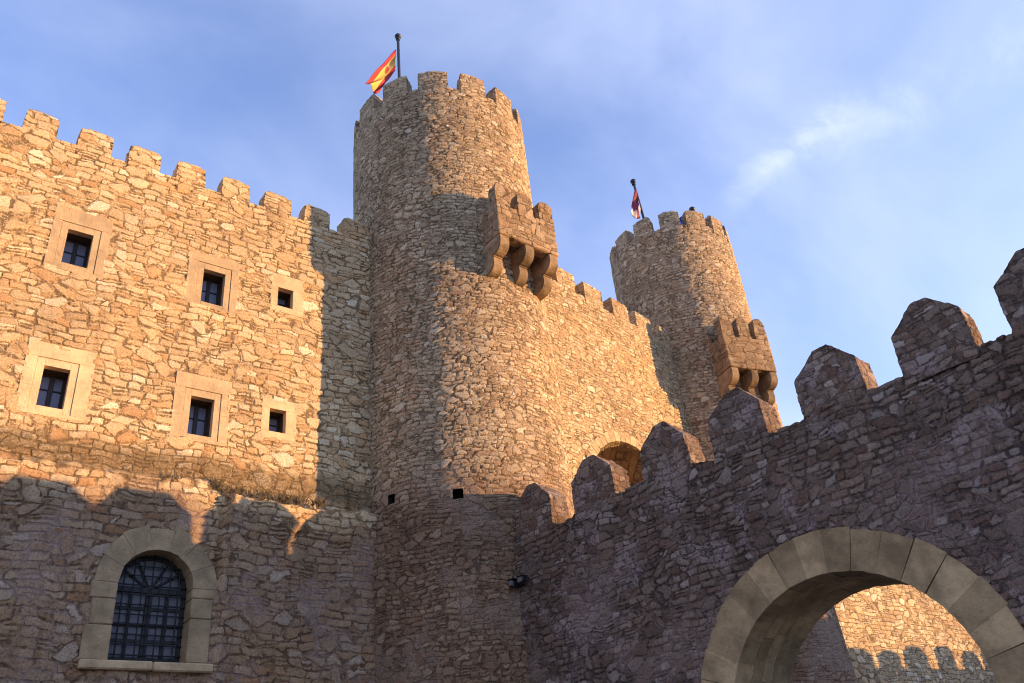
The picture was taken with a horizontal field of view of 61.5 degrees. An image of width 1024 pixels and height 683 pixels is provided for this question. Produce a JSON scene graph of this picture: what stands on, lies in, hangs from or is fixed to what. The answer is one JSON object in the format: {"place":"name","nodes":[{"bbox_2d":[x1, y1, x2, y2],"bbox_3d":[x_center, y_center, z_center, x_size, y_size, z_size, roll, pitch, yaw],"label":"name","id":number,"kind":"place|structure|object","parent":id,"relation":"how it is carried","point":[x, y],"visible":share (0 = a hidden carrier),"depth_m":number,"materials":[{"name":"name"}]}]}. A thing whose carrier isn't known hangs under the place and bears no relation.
{"place":"outdoors","nodes":[
{"label":"outdoors","id":0,"kind":"place"},
{"bbox_2d":[0,0,1023,426],"label":"sky","id":1,"kind":"structure","parent":0,"point":[860,162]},
{"label":"ground","id":2,"kind":"structure","parent":0,"visible":0},
{"bbox_2d":[0,98,390,682],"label":"castle wall","id":3,"kind":"structure","parent":2,"relation":"on","point":[155,324],"depth_m":21.34,"materials":[{"name":"stone"}]},
{"bbox_2d":[16,340,96,422],"bbox_3d":[-10.792,1.056,20.278,1.480,1.870,0.636,16,-38,-33],"label":"window","id":4,"kind":"structure","parent":3,"relation":"in","point":[56,382],"depth_m":20.21,"materials":[{"name":"stone"}]},
{"bbox_2d":[43,204,112,279],"bbox_3d":[-11.268,-2.423,22.280,1.380,1.950,0.636,16,-38,-33],"label":"window","id":5,"kind":"structure","parent":3,"relation":"in","point":[80,240],"depth_m":22.24,"materials":[{"name":"stone"}]},
{"bbox_2d":[77,525,216,673],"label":"arched window","id":6,"kind":"structure","parent":3,"relation":"in","point":[149,602],"depth_m":19.11,"materials":[{"name":"stone"}]},
{"bbox_2d":[169,370,231,446],"bbox_3d":[-8.077,1.849,22.092,1.420,1.880,0.636,16,-38,-33],"label":"window","id":7,"kind":"structure","parent":3,"relation":"in","point":[200,406],"depth_m":22.05,"materials":[{"name":"stone"}]},
{"bbox_2d":[184,251,239,314],"bbox_3d":[-8.475,-1.492,24.065,1.420,1.780,0.636,16,-38,-33],"label":"window","id":8,"kind":"structure","parent":3,"relation":"in","point":[213,282],"depth_m":24.06,"materials":[{"name":"stone"}]},
{"bbox_2d":[161,467,327,509],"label":"weeds","id":9,"kind":"object","parent":3,"relation":"attached to","point":[268,495],"visible":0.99,"depth_m":21.46,"materials":[{"name":"plant"}]},
{"bbox_2d":[260,398,296,441],"bbox_3d":[-6.424,2.235,23.264,0.980,1.180,0.636,16,-38,-33],"label":"window","id":10,"kind":"structure","parent":3,"relation":"in","point":[278,421],"depth_m":23.20,"materials":[{"name":"stone"}]},
{"bbox_2d":[270,272,304,317],"bbox_3d":[-6.743,-1.216,25.381,1.010,1.300,0.636,16,-38,-33],"label":"window","id":11,"kind":"structure","parent":3,"relation":"in","point":[287,293],"depth_m":25.28,"materials":[{"name":"stone"}]},
{"bbox_2d":[353,71,573,682],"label":"round tower","id":12,"kind":"structure","parent":2,"relation":"on","point":[467,442],"depth_m":24.92,"materials":[{"name":"stone"}]},
{"bbox_2d":[365,33,400,93],"bbox_3d":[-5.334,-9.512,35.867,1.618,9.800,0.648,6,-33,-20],"label":"flagpole","id":13,"kind":"object","parent":12,"relation":"on","point":[380,76],"visible":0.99,"depth_m":37.09,"materials":[{"name":"fabric"}]},
{"bbox_2d":[507,572,527,587],"bbox_3d":[0.199,5.953,21.384,0.390,0.330,0.530,22,-41,-39],"label":"floodlight","id":14,"kind":"object","parent":12,"relation":"attached to","point":[521,579],"visible":1,"depth_m":21.30,"materials":[{"name":"black paint"}]},
{"bbox_2d":[545,267,688,486],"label":"curtain wall","id":15,"kind":"structure","parent":2,"relation":"on","point":[618,384],"depth_m":29.97,"materials":[{"name":"stone"}]},
{"bbox_2d":[609,210,857,682],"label":"round tower","id":16,"kind":"structure","parent":2,"relation":"on","point":[682,284],"depth_m":34.88,"materials":[{"name":"stone"}]},
{"bbox_2d":[630,179,644,218],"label":"flagpole","id":17,"kind":"object","parent":16,"relation":"on","point":[636,208],"visible":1,"depth_m":42.37,"materials":[{"name":"fabric"}]},
{"bbox_2d":[679,206,694,224],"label":"flagpole","id":18,"kind":"object","parent":16,"relation":"on","point":[692,208],"visible":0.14,"depth_m":40.70,"materials":[{"name":"paint"}]},
{"bbox_2d":[514,248,1023,682],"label":"barbican wall","id":19,"kind":"structure","parent":2,"relation":"on","point":[759,546],"depth_m":16.88,"materials":[{"name":"stone"}]},
{"bbox_2d":[834,584,996,682],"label":"castle wall","id":20,"kind":"structure","parent":2,"relation":"on","point":[902,633],"depth_m":44.68,"materials":[{"name":"beige stone"}]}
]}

